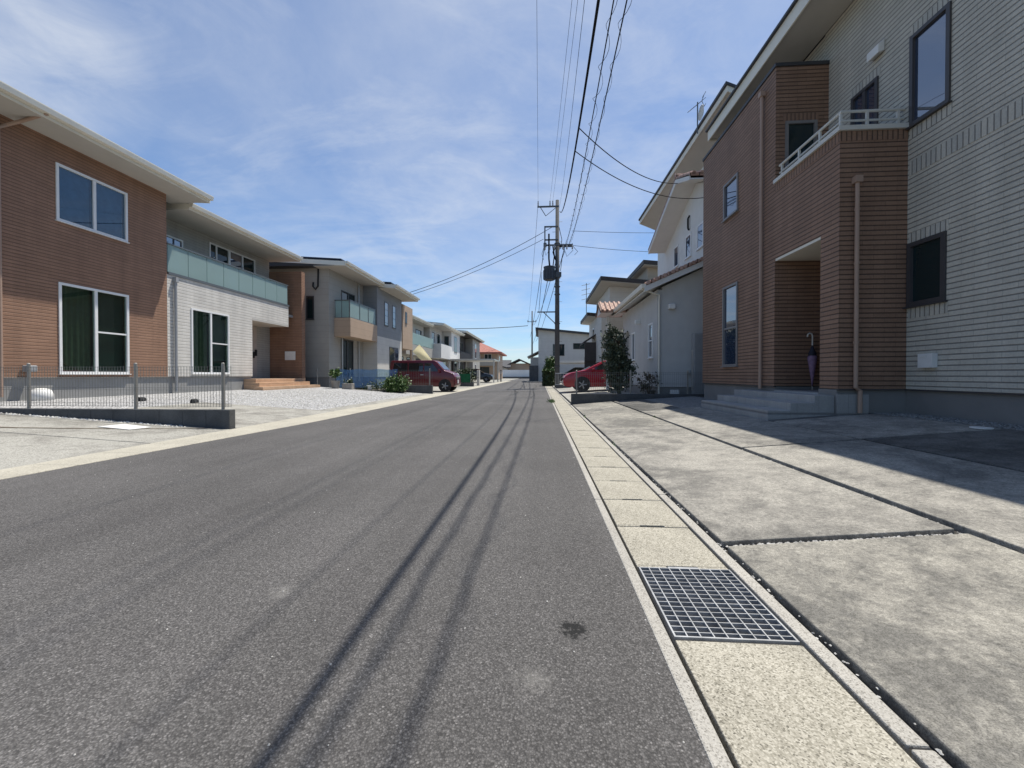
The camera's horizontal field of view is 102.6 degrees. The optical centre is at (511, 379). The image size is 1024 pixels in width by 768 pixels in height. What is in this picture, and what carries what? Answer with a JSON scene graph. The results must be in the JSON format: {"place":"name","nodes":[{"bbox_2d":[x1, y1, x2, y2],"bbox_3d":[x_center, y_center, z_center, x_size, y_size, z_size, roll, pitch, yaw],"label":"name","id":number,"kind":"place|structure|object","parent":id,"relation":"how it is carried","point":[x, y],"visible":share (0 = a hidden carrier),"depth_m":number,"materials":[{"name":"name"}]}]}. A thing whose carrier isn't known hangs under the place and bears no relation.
{"place":"outdoors","nodes":[
{"label":"outdoors","id":0,"kind":"place"},
{"bbox_2d":[0,413,78,426],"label":"yard","id":1,"kind":"structure","parent":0,"point":[9,420],"depth_m":6.32,"materials":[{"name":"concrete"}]},
{"bbox_2d":[0,432,148,469],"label":"yard","id":2,"kind":"structure","parent":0,"point":[17,450],"depth_m":4.68,"materials":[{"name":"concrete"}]},
{"bbox_2d":[0,397,200,408],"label":"gravel side yard","id":3,"kind":"structure","parent":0,"point":[117,403],"depth_m":8.68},
{"bbox_2d":[0,419,228,443],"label":"yard","id":4,"kind":"structure","parent":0,"point":[66,429],"depth_m":5.77,"materials":[{"name":"concrete"}]},
{"bbox_2d":[5,427,169,428],"bbox_3d":[-6.649,0.666,5.847,4.057,0.228,0.372,0,1,-15],"label":"joint line","id":5,"kind":"object","parent":4,"relation":"on","point":[89,428],"visible":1,"depth_m":5.89,"materials":[{"name":"grey concrete"}]},
{"bbox_2d":[98,424,150,429],"bbox_3d":[-5.793,0.714,6.152,0.559,0.042,0.354,0,1,12],"label":"pavement plate","id":6,"kind":"object","parent":4,"relation":"on","point":[125,426],"visible":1,"depth_m":6.13,"materials":[{"name":"white"}]},
{"bbox_2d":[0,390,253,403],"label":"house plot","id":7,"kind":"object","parent":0,"point":[69,399],"visible":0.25,"depth_m":10.15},
{"bbox_2d":[31,388,54,400],"bbox_3d":[-10.313,0.331,8.977,0.400,0.270,0.390,0,1,4],"label":"hose box","id":8,"kind":"object","parent":7,"relation":"on","point":[43,393],"visible":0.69,"depth_m":8.88,"materials":[{"name":"white plastic"}]},
{"bbox_2d":[0,81,319,401],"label":"house","id":9,"kind":"structure","parent":7,"relation":"on","point":[113,255],"depth_m":11.02,"materials":[{"name":"brick"}]},
{"bbox_2d":[55,162,129,243],"bbox_3d":[-10.940,-4.364,10.349,0.955,1.350,1.690,0,1,4],"label":"window","id":10,"kind":"structure","parent":9,"relation":"in","point":[82,203],"depth_m":10.29,"materials":[{"name":"clear glass"}]},
{"bbox_2d":[58,282,131,374],"bbox_3d":[-10.938,-1.199,10.402,0.955,2.160,1.670,0,1,4],"label":"window","id":11,"kind":"structure","parent":9,"relation":"in","point":[91,334],"depth_m":10.34,"materials":[{"name":"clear glass"}]},
{"bbox_2d":[167,235,182,271],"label":"window","id":12,"kind":"structure","parent":9,"relation":"in","point":[170,239],"depth_m":14.07,"materials":[{"name":"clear glass"}]},
{"bbox_2d":[191,308,229,373],"bbox_3d":[-10.691,-1.237,14.024,0.955,2.140,1.650,0,1,4],"label":"window","id":13,"kind":"structure","parent":9,"relation":"in","point":[208,344],"depth_m":13.98,"materials":[{"name":"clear glass"}]},
{"bbox_2d":[209,242,229,263],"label":"window","id":14,"kind":"structure","parent":9,"relation":"in","point":[220,253],"depth_m":16.04,"materials":[{"name":"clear glass"}]},
{"bbox_2d":[230,250,254,272],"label":"window","id":15,"kind":"structure","parent":9,"relation":"in","point":[238,260],"depth_m":17.24,"materials":[{"name":"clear glass"}]},
{"bbox_2d":[251,327,256,377],"bbox_3d":[-11.306,-1.160,17.600,0.120,2.230,1.000,0,1,4],"label":"door","id":16,"kind":"structure","parent":9,"relation":"in","point":[254,330],"depth_m":17.95,"materials":[{"name":"white metal"}]},
{"bbox_2d":[126,407,297,427],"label":"yard","id":17,"kind":"structure","parent":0,"point":[244,419],"depth_m":7.92,"materials":[{"name":"concrete"}]},
{"bbox_2d":[153,402,331,416],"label":"yard","id":18,"kind":"structure","parent":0,"point":[266,410],"depth_m":9.18,"materials":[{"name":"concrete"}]},
{"bbox_2d":[132,387,422,409],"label":"gravel yard","id":19,"kind":"structure","parent":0,"point":[316,406],"depth_m":12.68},
{"bbox_2d":[0,389,403,426],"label":"white stones","id":20,"kind":"object","parent":19,"relation":"on","point":[33,415],"visible":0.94,"depth_m":11.46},
{"bbox_2d":[328,367,342,387],"bbox_3d":[-8.082,-0.080,18.742,0.592,0.986,0.721,0,1,4],"label":"potted plant","id":21,"kind":"object","parent":19,"relation":"on","point":[334,374],"visible":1,"depth_m":18.59,"materials":[{"name":"green plant"}]},
{"bbox_2d":[342,377,353,388],"bbox_3d":[-7.500,0.168,18.725,0.537,0.591,0.383,0,1,4],"label":"plant trough","id":22,"kind":"object","parent":19,"relation":"on","point":[349,384],"visible":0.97,"depth_m":18.57,"materials":[{"name":"grey concrete"}]},
{"bbox_2d":[379,371,411,392],"bbox_3d":[-5.208,0.161,18.355,1.452,1.062,1.250,0,1,-17],"label":"shrub","id":23,"kind":"object","parent":19,"relation":"on","point":[396,384],"visible":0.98,"depth_m":18.22,"materials":[{"name":"green plant"}]},
{"bbox_2d":[0,379,711,767],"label":"road","id":24,"kind":"structure","parent":0,"point":[276,567],"depth_m":1.52,"materials":[{"name":"asphalt"}]},
{"bbox_2d":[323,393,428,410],"bbox_3d":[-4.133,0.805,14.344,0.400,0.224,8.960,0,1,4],"label":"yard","id":25,"kind":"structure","parent":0,"point":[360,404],"depth_m":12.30,"materials":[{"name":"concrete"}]},
{"bbox_2d":[0,0,793,362],"label":"sky","id":26,"kind":"structure","parent":0,"point":[399,141],"materials":[{"name":"blue"}]},
{"bbox_2d":[355,378,515,393],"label":"yards","id":27,"kind":"structure","parent":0,"point":[438,390],"depth_m":37.02,"materials":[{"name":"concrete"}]},
{"bbox_2d":[269,256,419,388],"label":"house","id":28,"kind":"structure","parent":27,"relation":"on","point":[357,319],"depth_m":21.60,"materials":[{"name":"beige"}]},
{"bbox_2d":[305,296,314,319],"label":"window","id":29,"kind":"structure","parent":28,"relation":"in","point":[309,299],"depth_m":20.17,"materials":[{"name":"glass"}]},
{"bbox_2d":[341,339,353,376],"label":"window","id":30,"kind":"structure","parent":28,"relation":"in","point":[348,345],"depth_m":22.04,"materials":[{"name":"grey glass"}]},
{"bbox_2d":[341,290,354,300],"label":"window","id":31,"kind":"structure","parent":28,"relation":"in","point":[345,295],"depth_m":21.98,"materials":[{"name":"glass"}]},
{"bbox_2d":[384,301,388,326],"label":"window","id":32,"kind":"structure","parent":28,"relation":"in","point":[385,303],"depth_m":25.27,"materials":[{"name":"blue glass"}]},
{"bbox_2d":[389,347,397,368],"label":"window","id":33,"kind":"structure","parent":28,"relation":"in","point":[393,352],"depth_m":26.48,"materials":[{"name":"glass"}]},
{"bbox_2d":[402,315,433,360],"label":"house","id":34,"kind":"structure","parent":27,"relation":"on","point":[419,338],"depth_m":37.03,"materials":[{"name":"white"}]},
{"bbox_2d":[412,345,431,359],"bbox_3d":[-6.150,-0.978,28.402,1.618,2.880,0.226,0,1,13],"label":"shade sail","id":35,"kind":"object","parent":27,"relation":"on","point":[420,352],"visible":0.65,"depth_m":28.47,"materials":[{"name":"beige fabric"}]},
{"bbox_2d":[390,360,460,391],"bbox_3d":[-4.503,-0.169,21.456,3.430,1.613,1.840,0,1,4],"label":"parked car","id":36,"kind":"object","parent":27,"relation":"on","point":[443,378],"visible":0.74,"depth_m":20.73,"materials":[{"name":"red paint"}]},
{"bbox_2d":[424,322,464,370],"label":"house","id":37,"kind":"structure","parent":27,"relation":"on","point":[445,337],"depth_m":44.12,"materials":[{"name":"white"}]},
{"bbox_2d":[452,367,478,382],"bbox_3d":[-3.787,-0.257,31.558,2.383,1.465,1.706,0,1,4],"label":"dark shrub","id":38,"kind":"object","parent":27,"relation":"on","point":[465,371],"visible":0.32,"depth_m":31.39,"materials":[{"name":"green plant"}]},
{"bbox_2d":[451,330,484,371],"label":"house","id":39,"kind":"structure","parent":27,"relation":"on","point":[470,345],"depth_m":60.51,"materials":[{"name":"grey"}]},
{"bbox_2d":[447,359,498,382],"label":"carport","id":40,"kind":"object","parent":27,"relation":"on","point":[474,360],"visible":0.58,"depth_m":44.96,"materials":[{"name":"metal"}]},
{"bbox_2d":[464,369,492,381],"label":"parked car","id":41,"kind":"object","parent":27,"relation":"on","point":[485,377],"visible":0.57,"depth_m":45.73,"materials":[{"name":"black paint"}]},
{"bbox_2d":[480,343,506,378],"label":"house","id":42,"kind":"structure","parent":27,"relation":"on","point":[487,352],"depth_m":73.03,"materials":[{"name":"beige"}]},
{"bbox_2d":[527,327,588,380],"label":"house","id":43,"kind":"structure","parent":0,"point":[571,349],"depth_m":49.65,"materials":[{"name":"grey"}]},
{"bbox_2d":[552,382,637,403],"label":"neighbour yard","id":44,"kind":"structure","parent":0,"point":[565,393],"depth_m":18.31,"materials":[{"name":"concrete"}]},
{"bbox_2d":[543,355,554,368],"bbox_3d":[3.349,-0.855,35.883,1.516,2.629,1.683,0,1,4],"label":"round hedge","id":45,"kind":"object","parent":44,"relation":"on","point":[550,363],"visible":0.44,"depth_m":35.46,"materials":[{"name":"green plant"}]},
{"bbox_2d":[562,360,629,391],"bbox_3d":[4.468,-0.178,19.139,4.232,1.485,2.040,0,1,4],"label":"parked car","id":46,"kind":"object","parent":44,"relation":"on","point":[584,379],"visible":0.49,"depth_m":18.38,"materials":[{"name":"red paint"}]},
{"bbox_2d":[599,322,639,393],"bbox_3d":[3.369,-0.577,12.970,1.195,2.404,1.137,0,1,4],"label":"olive tree","id":47,"kind":"object","parent":44,"relation":"on","point":[615,355],"visible":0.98,"depth_m":12.83,"materials":[{"name":"green plant"}]},
{"bbox_2d":[636,371,662,393],"bbox_3d":[4.088,0.121,12.304,0.809,0.730,0.631,0,1,32],"label":"dry shrub","id":48,"kind":"object","parent":44,"relation":"on","point":[643,384],"visible":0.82,"depth_m":12.25,"materials":[{"name":"green plant"}]},
{"bbox_2d":[595,81,735,393],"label":"house","id":49,"kind":"structure","parent":44,"relation":"on","point":[662,313],"depth_m":13.06,"materials":[{"name":"grey paint"}]},
{"bbox_2d":[579,128,677,183],"bbox_3d":[3.342,-5.704,10.762,0.020,0.919,5.791,1,1,42],"label":"overhead cable","id":50,"kind":"object","parent":49,"relation":"attached to","point":[621,163],"visible":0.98,"depth_m":9.99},
{"bbox_2d":[631,332,634,360],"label":"window","id":51,"kind":"structure","parent":49,"relation":"in","point":[632,334],"depth_m":15.49,"materials":[{"name":"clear glass"}]},
{"bbox_2d":[575,151,702,198],"bbox_3d":[3.675,-5.311,11.116,4.945,0.458,0.020,0,1,-29],"label":"overhead cable","id":52,"kind":"object","parent":49,"relation":"attached to","point":[632,185],"visible":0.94,"depth_m":10.85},
{"bbox_2d":[647,322,652,358],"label":"window","id":53,"kind":"structure","parent":49,"relation":"in","point":[650,326],"depth_m":13.10,"materials":[{"name":"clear glass"}]},
{"bbox_2d":[673,244,678,269],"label":"window","id":54,"kind":"structure","parent":49,"relation":"in","point":[676,250],"depth_m":14.75,"materials":[{"name":"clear glass"}]},
{"bbox_2d":[684,232,690,260],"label":"window","id":55,"kind":"structure","parent":49,"relation":"in","point":[688,238],"depth_m":13.56,"materials":[{"name":"clear glass"}]},
{"bbox_2d":[687,92,705,133],"bbox_3d":[5.908,-8.532,13.110,0.568,1.309,0.582,0,1,4],"label":"tv aerial","id":56,"kind":"object","parent":49,"relation":"attached to","point":[700,113],"visible":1,"depth_m":13.12,"materials":[{"name":"grey metal"}]},
{"bbox_2d":[696,221,702,250],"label":"window","id":57,"kind":"structure","parent":49,"relation":"in","point":[700,227],"depth_m":12.54,"materials":[{"name":"clear glass"}]},
{"bbox_2d":[691,333,703,393],"bbox_3d":[5.556,-0.456,11.995,0.548,1.780,0.200,0,1,4],"label":"water heater","id":58,"kind":"object","parent":44,"relation":"on","point":[697,358],"visible":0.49,"depth_m":11.91,"materials":[{"name":"grey metal"}]},
{"bbox_2d":[580,260,657,368],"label":"house","id":59,"kind":"structure","parent":0,"point":[606,289],"depth_m":27.19,"materials":[{"name":"white"}]},
{"bbox_2d":[696,395,963,549],"bbox_3d":[3.115,0.677,4.230,3.760,0.316,14.850,0,1,4],"label":"driveway bed","id":60,"kind":"object","parent":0,"point":[955,531],"visible":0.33,"depth_m":2.06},
{"bbox_2d":[572,401,654,424],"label":"driveway slab","id":61,"kind":"structure","parent":60,"relation":"on","point":[610,411],"depth_m":8.67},
{"bbox_2d":[593,418,673,431],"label":"driveway slab","id":62,"kind":"structure","parent":60,"relation":"on","point":[626,424],"depth_m":6.65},
{"bbox_2d":[613,399,678,412],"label":"driveway slab","id":63,"kind":"structure","parent":60,"relation":"on","point":[640,405],"depth_m":9.64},
{"bbox_2d":[644,396,712,407],"bbox_3d":[4.651,0.539,9.988,2.080,0.188,3.150,0,1,4],"label":"gravel bed","id":64,"kind":"object","parent":60,"relation":"on","point":[687,402],"visible":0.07,"depth_m":10.16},
{"bbox_2d":[642,407,765,428],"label":"driveway slab","id":65,"kind":"structure","parent":60,"relation":"on","point":[689,417],"depth_m":6.80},
{"bbox_2d":[685,421,857,449],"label":"driveway slab","id":66,"kind":"structure","parent":60,"relation":"on","point":[741,436],"depth_m":4.80,"materials":[{"name":"concrete"}]},
{"bbox_2d":[601,425,953,547],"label":"driveway slab","id":67,"kind":"structure","parent":60,"relation":"on","point":[723,494],"depth_m":2.69,"materials":[{"name":"concrete"}]},
{"bbox_2d":[605,433,984,754],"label":"joint gravel","id":68,"kind":"structure","parent":60,"relation":"on","point":[939,751],"depth_m":2.02,"materials":[{"name":"gravel"}]},
{"bbox_2d":[768,415,837,421],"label":"driveway slab","id":69,"kind":"structure","parent":60,"relation":"on","point":[803,418],"depth_m":5.80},
{"bbox_2d":[728,533,1023,767],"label":"driveway slab","id":70,"kind":"structure","parent":60,"relation":"on","point":[925,634],"depth_m":1.36,"materials":[{"name":"concrete"}]},
{"bbox_2d":[744,440,1023,553],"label":"driveway slab","id":71,"kind":"structure","parent":60,"relation":"on","point":[983,501],"depth_m":2.73,"materials":[{"name":"concrete"}]},
{"bbox_2d":[774,414,1001,439],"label":"driveway slab","id":72,"kind":"structure","parent":60,"relation":"on","point":[862,427],"depth_m":4.74,"materials":[{"name":"concrete"}]},
{"bbox_2d":[863,429,1023,471],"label":"driveway slab","id":73,"kind":"structure","parent":60,"relation":"on","point":[1002,448],"depth_m":3.59,"materials":[{"name":"concrete"}]},
{"bbox_3d":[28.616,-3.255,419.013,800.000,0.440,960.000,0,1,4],"label":"ground","id":74,"kind":"structure","parent":0,"visible":0},
{"bbox_2d":[0,408,234,428],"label":"block wall","id":75,"kind":"structure","parent":74,"relation":"on","point":[216,418],"depth_m":6.62,"materials":[{"name":"concrete"}]},
{"bbox_2d":[0,363,230,409],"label":"fence","id":76,"kind":"object","parent":75,"relation":"on","point":[29,389],"visible":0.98,"depth_m":6.73,"materials":[{"name":"metal"}]},
{"bbox_2d":[0,381,508,479],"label":"kerb","id":77,"kind":"structure","parent":74,"relation":"on","point":[7,473],"depth_m":5.35,"materials":[{"name":"concrete"}]},
{"bbox_2d":[406,385,432,393],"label":"block wall","id":78,"kind":"structure","parent":74,"relation":"on","point":[427,389],"depth_m":18.94,"materials":[{"name":"concrete"}]},
{"bbox_2d":[315,369,429,384],"bbox_3d":[-6.498,-0.090,19.183,5.624,0.818,0.055,0,1,4],"label":"fence","id":79,"kind":"object","parent":78,"relation":"on","point":[321,383],"visible":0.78,"depth_m":19.21,"materials":[{"name":"metal"}]},
{"bbox_2d":[503,370,528,376],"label":"boundary wall","id":80,"kind":"structure","parent":74,"relation":"on","point":[515,373],"depth_m":100.16,"materials":[{"name":"white paint"}]},
{"bbox_2d":[507,359,530,369],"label":"house","id":81,"kind":"structure","parent":74,"relation":"on","point":[515,365],"depth_m":122.06,"materials":[{"name":"beige"}]},
{"bbox_2d":[541,367,554,385],"bbox_3d":[2.865,-0.195,32.221,1.106,1.550,1.840,0,1,4],"label":"hedge","id":82,"kind":"object","parent":74,"relation":"on","point":[548,376],"visible":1,"depth_m":31.58,"materials":[{"name":"green plant"}]},
{"bbox_2d":[537,200,577,388],"bbox_3d":[2.950,-5.494,26.589,2.615,12.350,0.832,0,1,4],"label":"utility pole","id":83,"kind":"object","parent":74,"relation":"on","point":[551,273],"visible":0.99,"depth_m":26.66,"materials":[{"name":"concrete"}]},
{"bbox_2d":[560,0,599,212],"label":"overhead cable","id":84,"kind":"object","parent":83,"relation":"attached to","point":[592,40],"visible":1,"depth_m":6.85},
{"bbox_2d":[566,0,616,244],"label":"overhead cable","id":85,"kind":"object","parent":83,"relation":"attached to","point":[603,59],"visible":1,"depth_m":7.91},
{"bbox_2d":[569,0,631,242],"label":"overhead cable","id":86,"kind":"object","parent":83,"relation":"attached to","point":[624,13],"visible":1,"depth_m":7.97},
{"bbox_2d":[571,394,703,404],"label":"block wall","id":87,"kind":"structure","parent":74,"relation":"on","point":[584,398],"depth_m":11.73,"materials":[{"name":"concrete"}]},
{"bbox_2d":[576,370,703,393],"bbox_3d":[4.060,0.088,11.748,4.504,0.698,0.055,0,1,4],"label":"fence","id":88,"kind":"object","parent":87,"relation":"on","point":[688,390],"visible":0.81,"depth_m":11.73,"materials":[{"name":"metal"}]},
{"bbox_2d":[545,386,732,767],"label":"gutter kerb","id":89,"kind":"structure","parent":74,"relation":"on","point":[714,749],"depth_m":1.26,"materials":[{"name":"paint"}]},
{"bbox_2d":[551,386,951,767],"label":"gutter back edge","id":90,"kind":"object","parent":74,"relation":"on","point":[907,739],"visible":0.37,"depth_m":1.26,"materials":[{"name":"concrete"}]},
{"bbox_2d":[555,389,953,767],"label":"gutter channel","id":91,"kind":"object","parent":74,"relation":"on","point":[932,748],"visible":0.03,"depth_m":1.30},
{"bbox_2d":[564,423,589,426],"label":"gutter cover","id":92,"kind":"object","parent":91,"relation":"on","point":[576,424],"visible":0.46,"depth_m":7.03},
{"bbox_2d":[566,427,593,432],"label":"gutter cover","id":93,"kind":"object","parent":91,"relation":"on","point":[579,429],"visible":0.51,"depth_m":6.49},
{"bbox_2d":[569,431,598,436],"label":"gutter cover","id":94,"kind":"object","parent":91,"relation":"on","point":[582,433],"visible":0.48,"depth_m":6.02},
{"bbox_2d":[571,436,603,442],"bbox_3d":[1.018,0.847,5.563,0.396,0.092,0.492,0,1,4],"label":"gutter cover","id":95,"kind":"object","parent":91,"relation":"on","point":[586,438],"visible":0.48,"depth_m":5.55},
{"bbox_2d":[574,441,610,448],"bbox_3d":[0.983,0.849,5.064,0.396,0.092,0.492,0,1,4],"label":"gutter cover","id":96,"kind":"object","parent":91,"relation":"on","point":[590,444],"visible":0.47,"depth_m":5.05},
{"bbox_2d":[577,448,618,458],"bbox_3d":[0.948,0.856,4.565,0.396,0.092,0.492,0,1,4],"label":"gutter cover","id":97,"kind":"object","parent":91,"relation":"on","point":[601,452],"visible":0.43,"depth_m":4.54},
{"bbox_2d":[582,456,629,468],"bbox_3d":[0.916,0.861,4.066,0.396,0.092,0.492,0,1,4],"label":"gutter cover","id":98,"kind":"object","parent":91,"relation":"on","point":[611,462],"visible":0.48,"depth_m":4.02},
{"bbox_2d":[587,467,642,483],"bbox_3d":[0.880,0.867,3.568,0.396,0.092,0.492,0,1,4],"label":"gutter cover","id":99,"kind":"object","parent":91,"relation":"on","point":[609,474],"visible":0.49,"depth_m":3.54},
{"bbox_2d":[594,481,661,503],"bbox_3d":[0.846,0.872,3.069,0.396,0.092,0.492,0,1,4],"label":"gutter cover","id":100,"kind":"object","parent":91,"relation":"on","point":[619,490],"visible":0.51,"depth_m":3.02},
{"bbox_2d":[604,500,687,529],"bbox_3d":[0.813,0.877,2.570,0.396,0.092,0.492,0,1,4],"label":"gutter cover","id":101,"kind":"object","parent":91,"relation":"on","point":[638,513],"visible":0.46,"depth_m":2.52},
{"bbox_2d":[617,527,727,574],"bbox_3d":[0.776,0.883,2.071,0.396,0.092,0.492,0,1,4],"label":"gutter cover","id":102,"kind":"object","parent":91,"relation":"on","point":[662,547],"visible":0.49,"depth_m":2.03,"materials":[{"name":"concrete"}]},
{"bbox_2d":[639,567,799,647],"bbox_3d":[0.745,0.862,1.579,0.392,0.044,0.502,0,1,4],"label":"gutter grate","id":103,"kind":"object","parent":91,"relation":"on","point":[707,605],"visible":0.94,"depth_m":1.51,"materials":[{"name":"metal"}]},
{"bbox_2d":[675,640,919,767],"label":"gutter cover","id":104,"kind":"object","parent":91,"relation":"on","point":[777,706],"visible":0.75,"depth_m":1.05,"materials":[{"name":"concrete"}]},
{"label":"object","id":105,"kind":"structure","parent":0,"visible":0},
{"bbox_2d":[701,0,1023,424],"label":"house","id":106,"kind":"structure","parent":105,"relation":"on","point":[863,200],"depth_m":5.75,"materials":[{"name":"brick"}]},
{"bbox_2d":[721,172,738,222],"bbox_3d":[4.828,-3.990,9.041,0.105,0.830,0.720,0,1,4],"label":"window","id":107,"kind":"structure","parent":106,"relation":"in","point":[730,189],"depth_m":9.05,"materials":[{"name":"clear glass"}]},
{"bbox_2d":[722,281,737,366],"bbox_3d":[4.828,-1.178,9.070,0.105,1.815,0.740,0,1,4],"label":"window","id":108,"kind":"structure","parent":106,"relation":"in","point":[729,293],"depth_m":9.09,"materials":[{"name":"clear glass"}]},
{"bbox_2d":[785,120,817,168],"bbox_3d":[5.142,-3.497,7.303,0.580,2.200,0.095,0,1,4],"label":"window","id":109,"kind":"structure","parent":106,"relation":"in","point":[797,132],"depth_m":7.30,"materials":[{"name":"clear glass"}]},
{"bbox_2d":[807,333,816,389],"bbox_3d":[5.284,-0.319,7.214,0.148,1.007,0.150,0,1,-39],"label":"umbrella","id":110,"kind":"object","parent":106,"relation":"on","point":[812,358],"visible":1,"depth_m":7.19,"materials":[{"name":"fabric"}]},
{"bbox_2d":[850,76,878,124],"bbox_3d":[5.553,-3.438,6.466,0.105,2.300,0.570,0,1,4],"label":"window","id":111,"kind":"structure","parent":106,"relation":"in","point":[867,97],"depth_m":6.42,"materials":[{"name":"glass"}]},
{"bbox_2d":[902,231,947,308],"bbox_3d":[5.481,-1.424,5.425,0.105,0.895,0.580,0,1,4],"label":"window","id":112,"kind":"structure","parent":106,"relation":"in","point":[926,258],"depth_m":5.42,"materials":[{"name":"glass"}]},
{"bbox_2d":[905,1,951,130],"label":"window","id":113,"kind":"structure","parent":106,"relation":"in","point":[930,45],"depth_m":5.37,"materials":[{"name":"glass"}]},
{"bbox_2d":[871,413,1022,430],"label":"gravel strip","id":114,"kind":"object","parent":105,"relation":"on","point":[953,421],"depth_m":4.74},
{"bbox_2d":[874,412,1023,430],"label":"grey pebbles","id":115,"kind":"object","parent":114,"relation":"on","point":[976,422],"visible":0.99,"depth_m":4.71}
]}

